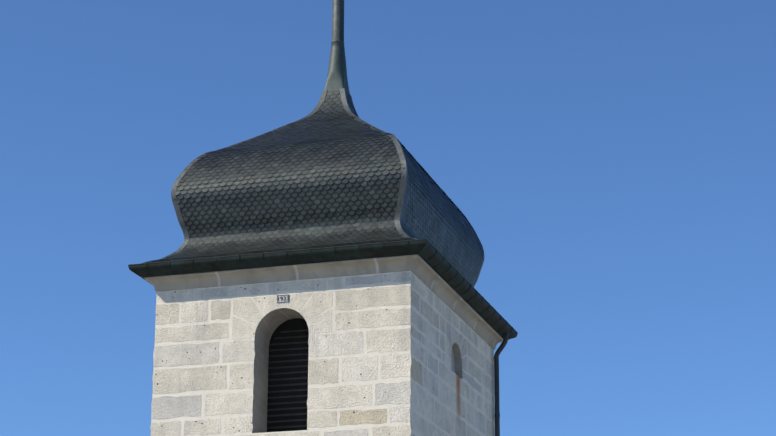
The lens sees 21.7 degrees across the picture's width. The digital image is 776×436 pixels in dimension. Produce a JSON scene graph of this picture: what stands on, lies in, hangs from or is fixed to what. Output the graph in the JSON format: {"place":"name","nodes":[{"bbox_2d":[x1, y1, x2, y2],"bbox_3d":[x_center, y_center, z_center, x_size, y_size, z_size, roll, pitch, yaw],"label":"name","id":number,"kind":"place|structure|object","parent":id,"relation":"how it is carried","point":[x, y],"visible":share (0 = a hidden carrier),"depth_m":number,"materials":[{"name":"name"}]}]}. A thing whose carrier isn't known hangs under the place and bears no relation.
{"place":"outdoors","nodes":[
{"label":"outdoors","id":0,"kind":"place"},
{"bbox_2d":[150,272,410,435],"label":"stone wall","id":1,"kind":"structure","parent":0,"point":[321,371],"depth_m":36.98,"materials":[{"name":"beige stone"}]},
{"bbox_2d":[255,318,308,431],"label":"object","id":2,"kind":"object","parent":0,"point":[295,324],"visible":0.12,"depth_m":37.67,"materials":[{"name":"black wood"}]},
{"bbox_2d":[267,329,308,428],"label":"louvres","id":3,"kind":"object","parent":2,"relation":"attached to","point":[288,379],"visible":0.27,"depth_m":37.62,"materials":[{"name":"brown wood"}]},
{"bbox_2d":[162,109,474,274],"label":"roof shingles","id":4,"kind":"object","parent":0,"point":[348,222],"visible":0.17,"depth_m":39.09,"materials":[{"name":"black tile"}]},
{"bbox_2d":[0,0,775,435],"label":"sky","id":5,"kind":"structure","parent":0,"point":[611,164],"materials":[{"name":"blue"}]},
{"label":"hidden walls","id":6,"kind":"object","parent":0,"visible":0},
{"bbox_2d":[144,254,502,349],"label":"stone cornice","id":7,"kind":"structure","parent":6,"relation":"on","point":[425,273],"depth_m":37.58,"materials":[{"name":"grey stone"}]},
{"bbox_2d":[128,239,517,339],"bbox_3d":[-1.075,1.740,40.300,5.840,0.204,6.920,-5,-19,16],"label":"gutter","id":8,"kind":"object","parent":7,"relation":"on","point":[424,250],"visible":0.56,"depth_m":37.42,"materials":[{"name":"metal"}]},
{"bbox_2d":[141,90,482,285],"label":"roof shingles","id":9,"kind":"object","parent":8,"relation":"on","point":[271,191],"visible":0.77,"depth_m":38.40,"materials":[{"name":"black tile"}]},
{"bbox_2d":[140,88,483,286],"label":"hip flashings","id":10,"kind":"object","parent":9,"relation":"on","point":[401,197],"visible":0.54,"depth_m":38.79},
{"bbox_2d":[324,0,349,95],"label":"spire","id":11,"kind":"structure","parent":9,"relation":"on","point":[337,78],"depth_m":41.82,"materials":[{"name":"grey metal"}]},
{"bbox_2d":[146,240,512,332],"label":"gutter seams","id":12,"kind":"object","parent":8,"relation":"attached to","point":[361,258],"visible":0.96,"depth_m":37.50,"materials":[{"name":"black metal"}]},
{"bbox_2d":[410,272,494,435],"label":"joint","id":13,"kind":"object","parent":6,"relation":"attached to","point":[450,387],"depth_m":38.53,"materials":[{"name":"grey concrete"}]},
{"bbox_2d":[410,273,494,435],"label":"stone wall","id":14,"kind":"structure","parent":13,"relation":"attached to","point":[422,401],"depth_m":38.37,"materials":[{"name":"grey stone"}]},
{"bbox_2d":[452,342,461,378],"bbox_3d":[1.270,2.746,39.317,0.138,0.638,0.825,-5,-19,16],"label":"niche reveal","id":15,"kind":"object","parent":13,"relation":"attached to","point":[457,356],"visible":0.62,"depth_m":39.65,"materials":[{"name":"stone"}]},
{"bbox_2d":[451,348,455,373],"bbox_3d":[1.204,2.752,39.336,0.001,0.638,0.825,-5,-19,16],"label":"niche back","id":16,"kind":"object","parent":15,"relation":"attached to","point":[453,368],"visible":0.32,"depth_m":39.56,"materials":[{"name":"stone"}]},
{"label":"ground","id":17,"kind":"structure","parent":0,"visible":0},
{"bbox_2d":[151,271,410,435],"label":"wall mortar","id":18,"kind":"object","parent":17,"relation":"on","point":[372,406],"depth_m":36.95,"materials":[{"name":"beige concrete"}]},
{"bbox_2d":[252,308,303,432],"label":"window reveal","id":19,"kind":"object","parent":18,"relation":"attached to","point":[270,323],"depth_m":37.44,"materials":[{"name":"stone"}]},
{"bbox_2d":[278,295,287,302],"bbox_3d":[-1.938,1.489,37.306,0.230,0.142,0.001,-5,-19,16],"label":"date plaque","id":20,"kind":"object","parent":18,"relation":"attached to","point":[283,299],"visible":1,"depth_m":37.30,"materials":[{"name":"stone"}]},
{"bbox_2d":[494,333,508,435],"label":"down pipe","id":21,"kind":"object","parent":17,"relation":"on","point":[496,379],"visible":0.98,"depth_m":41.85,"materials":[{"name":"metal"}]}
]}

